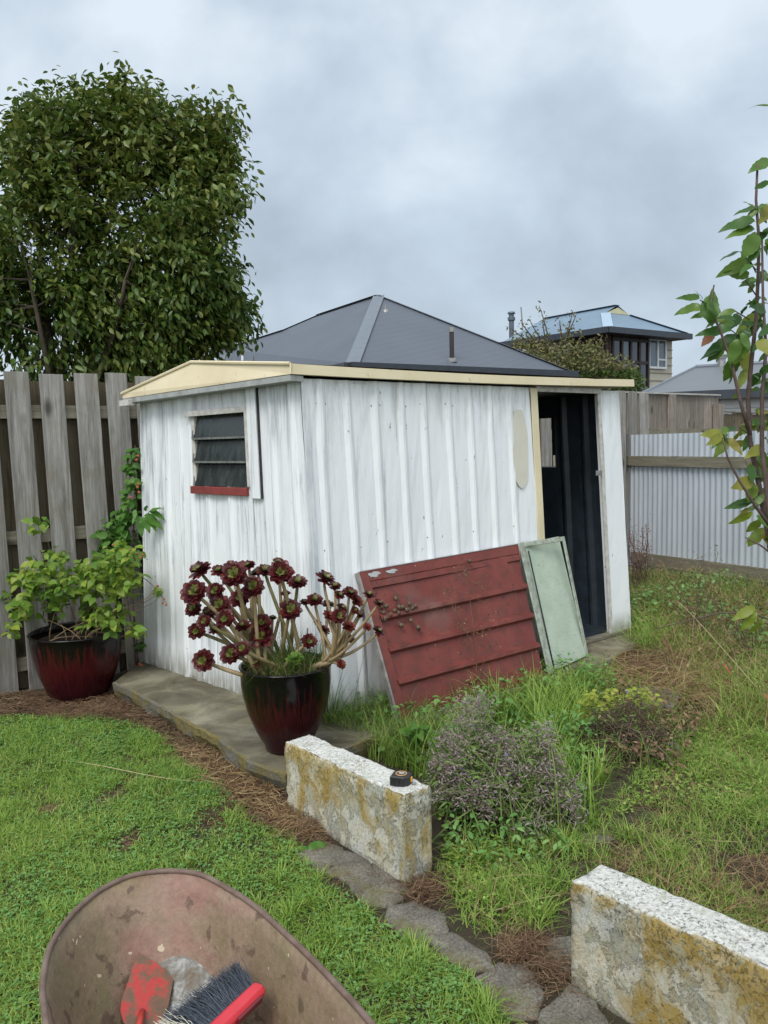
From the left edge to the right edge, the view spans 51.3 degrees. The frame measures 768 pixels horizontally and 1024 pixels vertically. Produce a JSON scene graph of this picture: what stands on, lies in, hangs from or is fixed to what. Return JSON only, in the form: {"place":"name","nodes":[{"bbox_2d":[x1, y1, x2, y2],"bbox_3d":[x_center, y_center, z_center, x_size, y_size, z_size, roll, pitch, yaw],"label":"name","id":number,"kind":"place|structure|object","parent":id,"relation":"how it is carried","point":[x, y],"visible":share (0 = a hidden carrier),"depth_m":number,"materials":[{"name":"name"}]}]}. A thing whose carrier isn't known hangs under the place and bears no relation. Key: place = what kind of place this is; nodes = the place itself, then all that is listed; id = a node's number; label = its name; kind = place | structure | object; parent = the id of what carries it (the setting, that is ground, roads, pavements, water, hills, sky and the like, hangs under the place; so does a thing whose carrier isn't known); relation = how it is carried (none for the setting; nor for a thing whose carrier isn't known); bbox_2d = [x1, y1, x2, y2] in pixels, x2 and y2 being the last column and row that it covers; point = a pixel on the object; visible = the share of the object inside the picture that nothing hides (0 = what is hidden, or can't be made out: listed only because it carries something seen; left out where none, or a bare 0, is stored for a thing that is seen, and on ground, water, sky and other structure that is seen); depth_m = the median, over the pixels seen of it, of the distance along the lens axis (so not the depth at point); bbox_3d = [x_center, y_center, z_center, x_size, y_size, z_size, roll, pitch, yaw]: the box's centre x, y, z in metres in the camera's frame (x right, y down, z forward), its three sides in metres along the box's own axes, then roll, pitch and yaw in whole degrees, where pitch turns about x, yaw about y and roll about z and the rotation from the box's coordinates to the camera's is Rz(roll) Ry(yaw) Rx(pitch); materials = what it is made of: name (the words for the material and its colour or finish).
{"place":"outdoors","nodes":[
{"label":"outdoors","id":0,"kind":"place"},
{"bbox_2d":[112,632,649,790],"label":"concrete path","id":1,"kind":"structure","parent":0,"point":[215,717],"depth_m":4.31,"materials":[{"name":"grey concrete"}]},
{"bbox_2d":[89,447,164,665],"bbox_3d":[-1.691,0.315,5.243,0.396,1.499,0.626,-4,6,-27],"label":"climbing raspberry","id":2,"kind":"object","parent":1,"relation":"on","point":[124,520],"visible":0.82,"depth_m":5.28,"materials":[{"name":"green plant"}]},
{"bbox_2d":[238,651,331,754],"bbox_3d":[-0.457,0.912,3.772,0.438,0.410,0.438,-1,5,0],"label":"plant pot","id":3,"kind":"object","parent":1,"relation":"on","point":[282,710],"visible":0.66,"depth_m":3.60,"materials":[{"name":"red ceramic"}]},
{"bbox_2d":[180,557,384,678],"bbox_3d":[-0.480,0.490,3.728,0.815,0.579,0.791,4,7,44],"label":"succulent plant","id":4,"kind":"object","parent":3,"relation":"on","point":[257,644],"visible":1,"depth_m":3.66,"materials":[{"name":"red plant"}]},
{"bbox_2d":[119,360,633,718],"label":"garden shed","id":5,"kind":"structure","parent":1,"relation":"on","point":[342,475],"depth_m":4.67,"materials":[{"name":"white paint"}]},
{"bbox_2d":[184,406,249,495],"bbox_3d":[-0.928,-0.347,4.573,0.631,0.495,0.070,3,7,43],"label":"window","id":6,"kind":"structure","parent":5,"relation":"in","point":[219,436],"depth_m":4.57,"materials":[{"name":"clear glass"}]},
{"bbox_2d":[539,416,556,467],"bbox_3d":[1.082,-0.551,6.390,0.703,0.420,0.050,4,7,45],"label":"window frame","id":7,"kind":"structure","parent":5,"relation":"in","point":[553,425],"depth_m":6.15,"materials":[{"name":"beige plastic"}]},
{"bbox_2d":[354,544,545,720],"bbox_3d":[0.447,0.642,4.554,1.270,0.784,0.338,-5,6,-39],"label":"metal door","id":8,"kind":"structure","parent":1,"relation":"on","point":[411,658],"depth_m":4.51,"materials":[{"name":"red paint"}]},
{"bbox_2d":[443,562,507,684],"bbox_3d":[0.512,0.658,4.476,0.370,0.801,0.177,-1,5,0],"label":"dry stemmed weed","id":9,"kind":"object","parent":1,"relation":"on","point":[473,633],"visible":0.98,"depth_m":4.47,"materials":[{"name":"plant"}]},
{"bbox_2d":[518,536,587,673],"bbox_3d":[1.086,0.571,5.125,0.269,0.783,0.627,3,6,40],"label":"framed board","id":10,"kind":"object","parent":1,"relation":"on","point":[558,620],"visible":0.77,"depth_m":5.12,"materials":[{"name":"green paint"}]},
{"bbox_2d":[0,565,767,1023],"bbox_3d":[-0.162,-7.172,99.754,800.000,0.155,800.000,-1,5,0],"label":"ground","id":11,"kind":"structure","parent":0,"point":[448,909],"depth_m":3.02,"materials":[{"name":"green plant"}]},
{"bbox_2d":[27,621,123,703],"bbox_3d":[-1.932,0.953,5.053,0.568,0.422,0.568,-1,5,0],"label":"plant pot","id":12,"kind":"object","parent":11,"relation":"on","point":[71,670],"visible":0.84,"depth_m":4.86,"materials":[{"name":"red ceramic"}]},
{"bbox_2d":[0,516,166,644],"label":"raspberry plant","id":13,"kind":"object","parent":12,"relation":"in","point":[117,571],"visible":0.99,"depth_m":4.84,"materials":[{"name":"green plant"}]},
{"bbox_2d":[0,51,268,382],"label":"leafy tree","id":14,"kind":"object","parent":11,"relation":"on","point":[129,313],"visible":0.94,"depth_m":7.71,"materials":[{"name":"green plant"}]},
{"bbox_2d":[39,868,375,1023],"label":"wheelbarrow","id":15,"kind":"object","parent":11,"relation":"on","point":[103,935],"visible":0.88,"depth_m":1.57,"materials":[{"name":"metal"}]},
{"bbox_2d":[120,952,172,1023],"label":"red trowel","id":16,"kind":"object","parent":15,"relation":"in","point":[146,996],"visible":0.97,"depth_m":1.57,"materials":[{"name":"metal"}]},
{"bbox_2d":[158,956,211,1022],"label":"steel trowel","id":17,"kind":"object","parent":15,"relation":"in","point":[187,974],"visible":0.38,"depth_m":1.61,"materials":[{"name":"silver metal"}]},
{"bbox_2d":[153,957,264,1023],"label":"hand brush","id":18,"kind":"object","parent":15,"relation":"in","point":[233,994],"visible":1,"depth_m":1.41,"materials":[{"name":"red plastic"}]},
{"bbox_2d":[0,713,512,1023],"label":"lawn clover","id":19,"kind":"object","parent":11,"relation":"on","point":[387,984],"visible":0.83,"depth_m":2.90,"materials":[{"name":"green plant"}]},
{"bbox_2d":[0,709,530,1023],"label":"lawn grass","id":20,"kind":"structure","parent":11,"relation":"on","point":[285,908],"depth_m":2.95,"materials":[{"name":"plant"}]},
{"bbox_2d":[59,760,206,782],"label":"grass stalk","id":21,"kind":"object","parent":20,"relation":"on","point":[139,773],"depth_m":3.70,"materials":[{"name":"plant"}]},
{"bbox_2d":[0,686,609,1023],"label":"dead grass litter","id":22,"kind":"object","parent":11,"relation":"on","point":[519,949],"visible":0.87,"depth_m":3.32,"materials":[{"name":"plant"}]},
{"bbox_2d":[300,841,326,850],"bbox_3d":[-0.267,1.284,3.022,0.100,0.070,0.048,-1,5,0],"label":"sprout","id":23,"kind":"object","parent":11,"relation":"on","point":[313,845],"visible":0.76,"depth_m":3.02,"materials":[{"name":"green plant"}]},
{"bbox_2d":[0,371,648,693],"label":"wooden fence","id":24,"kind":"object","parent":11,"relation":"on","point":[65,446],"visible":0.12,"depth_m":5.29,"materials":[{"name":"grey wood"}]},
{"bbox_2d":[295,842,373,888],"bbox_3d":[-0.163,1.293,2.922,0.333,0.046,0.185,3,7,42],"label":"paving stone","id":25,"kind":"object","parent":11,"relation":"on","point":[335,855],"visible":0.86,"depth_m":2.91,"materials":[{"name":"grey stone"}]},
{"bbox_2d":[320,644,364,726],"bbox_3d":[-0.283,0.875,4.141,0.624,0.617,0.516,1,6,29],"label":"tall grass clump","id":26,"kind":"object","parent":11,"relation":"on","point":[328,712],"visible":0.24,"depth_m":4.11,"materials":[{"name":"green plant"}]},
{"bbox_2d":[284,734,431,887],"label":"concrete wall","id":27,"kind":"structure","parent":11,"relation":"on","point":[361,806],"depth_m":2.96,"materials":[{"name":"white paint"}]},
{"bbox_2d":[390,770,415,786],"bbox_3d":[0.070,0.950,2.845,0.086,0.040,0.067,0,5,18],"label":"tape measure","id":28,"kind":"object","parent":27,"relation":"on","point":[400,778],"visible":1,"depth_m":2.83,"materials":[{"name":"black plastic"}]},
{"bbox_2d":[350,863,408,907],"bbox_3d":[0.000,1.302,2.785,0.199,0.044,0.279,0,5,18],"label":"paving stone","id":29,"kind":"object","parent":11,"relation":"on","point":[373,891],"visible":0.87,"depth_m":2.73,"materials":[{"name":"grey stone"}]},
{"bbox_2d":[385,900,448,942],"bbox_3d":[0.108,1.318,2.576,0.190,0.043,0.226,-4,6,-28],"label":"paving stone","id":30,"kind":"object","parent":11,"relation":"on","point":[418,917],"visible":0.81,"depth_m":2.56,"materials":[{"name":"grey stone"}]},
{"bbox_2d":[399,722,462,817],"bbox_3d":[0.277,1.331,3.633,0.399,0.775,0.758,-1,5,0],"label":"broadleaf weed","id":31,"kind":"object","parent":11,"relation":"on","point":[419,732],"visible":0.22,"depth_m":3.75,"materials":[{"name":"green plant"}]},
{"bbox_2d":[429,932,493,973],"bbox_3d":[0.226,1.330,2.407,0.119,0.044,0.265,-5,6,-40],"label":"paving stone","id":32,"kind":"object","parent":11,"relation":"on","point":[454,947],"visible":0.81,"depth_m":2.39,"materials":[{"name":"grey stone"}]},
{"bbox_2d":[419,686,597,853],"bbox_3d":[0.496,1.064,3.323,0.752,0.546,0.799,0,5,13],"label":"borage bush","id":33,"kind":"object","parent":11,"relation":"on","point":[511,773],"visible":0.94,"depth_m":3.19,"materials":[{"name":"grey plant"}]},
{"bbox_2d":[474,962,543,1021],"bbox_3d":[0.360,1.341,2.231,0.181,0.046,0.249,-3,5,-23],"label":"paving stone","id":34,"kind":"object","parent":11,"relation":"on","point":[527,997],"visible":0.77,"depth_m":2.22,"materials":[{"name":"grey stone"}]},
{"bbox_2d":[497,895,558,910],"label":"grass stalk","id":35,"kind":"object","parent":11,"relation":"on","point":[503,908],"depth_m":2.59,"materials":[{"name":"plant"}]},
{"bbox_2d":[322,546,767,952],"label":"rough grass","id":36,"kind":"structure","parent":11,"relation":"on","point":[711,681],"depth_m":3.72,"materials":[{"name":"plant"}]},
{"bbox_2d":[455,872,569,892],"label":"grass stalk","id":37,"kind":"object","parent":36,"relation":"on","point":[511,876],"depth_m":2.75,"materials":[{"name":"plant"}]},
{"bbox_2d":[662,637,669,662],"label":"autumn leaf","id":38,"kind":"object","parent":36,"relation":"on","point":[667,645],"visible":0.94,"depth_m":5.02,"materials":[{"name":"brown plant"}]},
{"bbox_2d":[674,599,757,688],"bbox_3d":[1.901,0.771,4.560,0.503,0.512,0.046,2,6,37],"label":"grass stalk","id":39,"kind":"object","parent":36,"relation":"on","point":[714,639],"depth_m":4.54,"materials":[{"name":"plant"}]},
{"bbox_2d":[723,662,731,702],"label":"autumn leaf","id":40,"kind":"object","parent":36,"relation":"on","point":[729,673],"visible":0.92,"depth_m":4.52,"materials":[{"name":"brown plant"}]},
{"bbox_2d":[529,936,571,974],"bbox_3d":[0.506,1.324,2.375,0.159,0.049,0.167,-1,5,0],"label":"paving stone","id":41,"kind":"object","parent":11,"relation":"on","point":[566,941],"visible":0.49,"depth_m":2.38,"materials":[{"name":"grey stone"}]},
{"bbox_2d":[346,563,767,925],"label":"weed leaves","id":42,"kind":"object","parent":11,"relation":"on","point":[520,827],"visible":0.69,"depth_m":3.85,"materials":[{"name":"green plant"}]},
{"bbox_2d":[538,985,608,1023],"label":"paving stone","id":43,"kind":"object","parent":11,"relation":"on","point":[567,1008],"visible":1,"depth_m":2.12,"materials":[{"name":"grey stone"}]},
{"bbox_2d":[504,301,647,394],"bbox_3d":[5.219,-3.118,21.806,4.040,5.277,1.668,-1,5,0],"label":"garden tree","id":44,"kind":"object","parent":11,"relation":"on","point":[574,362],"visible":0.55,"depth_m":21.59,"materials":[{"name":"green plant"}]},
{"bbox_2d":[576,829,614,844],"bbox_3d":[0.805,1.259,3.072,0.161,0.044,0.095,-2,5,-9],"label":"paving stone","id":45,"kind":"object","parent":11,"relation":"on","point":[601,837],"visible":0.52,"depth_m":3.05,"materials":[{"name":"grey stone"}]},
{"bbox_2d":[576,686,662,722],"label":"lime weed","id":46,"kind":"object","parent":11,"relation":"on","point":[608,699],"visible":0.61,"depth_m":4.13,"materials":[{"name":"green plant"}]},
{"bbox_2d":[556,685,684,773],"bbox_3d":[1.168,1.098,3.944,0.669,0.543,0.638,-1,5,0],"label":"dried borage bush","id":47,"kind":"object","parent":11,"relation":"on","point":[613,723],"visible":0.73,"depth_m":3.86,"materials":[{"name":"brown plant"}]},
{"bbox_2d":[626,513,653,590],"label":"pink dry weed","id":48,"kind":"object","parent":11,"relation":"on","point":[638,565],"visible":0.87,"depth_m":7.45,"materials":[{"name":"plant"}]},
{"bbox_2d":[628,686,680,713],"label":"broken slab","id":49,"kind":"structure","parent":11,"relation":"on","point":[669,705],"depth_m":4.50,"materials":[{"name":"grey concrete"}]},
{"bbox_2d":[570,864,767,1023],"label":"concrete wall","id":50,"kind":"structure","parent":11,"relation":"on","point":[642,952],"depth_m":2.03,"materials":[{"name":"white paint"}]},
{"bbox_2d":[626,391,723,434],"bbox_3d":[4.002,-0.610,11.317,2.629,2.135,0.170,-5,6,-37],"label":"board fence","id":51,"kind":"object","parent":11,"relation":"on","point":[671,413],"visible":0.29,"depth_m":11.47,"materials":[{"name":"brown wood"}]},
{"bbox_2d":[650,545,729,641],"bbox_3d":[2.255,0.611,5.863,0.605,0.727,0.563,-1,5,0],"label":"twiggy weed","id":52,"kind":"object","parent":11,"relation":"on","point":[696,608],"visible":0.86,"depth_m":5.86,"materials":[{"name":"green plant"}]},
{"bbox_2d":[626,430,767,587],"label":"corrugated fence","id":53,"kind":"object","parent":11,"relation":"on","point":[683,493],"visible":0.52,"depth_m":8.09,"materials":[{"name":"white metal"}]},
{"bbox_2d":[642,354,767,413],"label":"grey roofed garage","id":54,"kind":"structure","parent":11,"relation":"on","point":[703,379],"depth_m":15.88,"materials":[{"name":"metal"}]},
{"bbox_2d":[656,104,767,632],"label":"young tree","id":55,"kind":"object","parent":11,"relation":"on","point":[737,346],"visible":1,"depth_m":2.02,"materials":[{"name":"green plant"}]},
{"bbox_2d":[676,559,767,659],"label":"twiggy weed","id":56,"kind":"object","parent":11,"relation":"on","point":[739,638],"visible":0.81,"depth_m":5.29,"materials":[{"name":"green plant"}]},
{"bbox_2d":[724,411,767,431],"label":"board fence","id":57,"kind":"object","parent":11,"relation":"on","point":[734,418],"visible":0.2,"depth_m":12.36,"materials":[{"name":"wood"}]},
{"bbox_2d":[0,0,767,380],"label":"sky","id":58,"kind":"structure","parent":0,"point":[467,164],"materials":[{"name":"grey"}]},
{"bbox_2d":[216,295,578,419],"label":"grey roofed house","id":59,"kind":"structure","parent":0,"point":[379,331],"depth_m":19.62,"materials":[{"name":"metal"}]},
{"bbox_2d":[498,305,692,465],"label":"blue roofed house","id":60,"kind":"structure","parent":0,"point":[645,345],"depth_m":27.41,"materials":[{"name":"metal"}]},
{"bbox_2d":[650,339,666,368],"bbox_3d":[9.492,-5.497,27.780,0.987,1.032,0.060,-5,6,-34],"label":"window","id":61,"kind":"structure","parent":60,"relation":"in","point":[658,348],"depth_m":27.79,"materials":[{"name":"white glass"}]}
]}

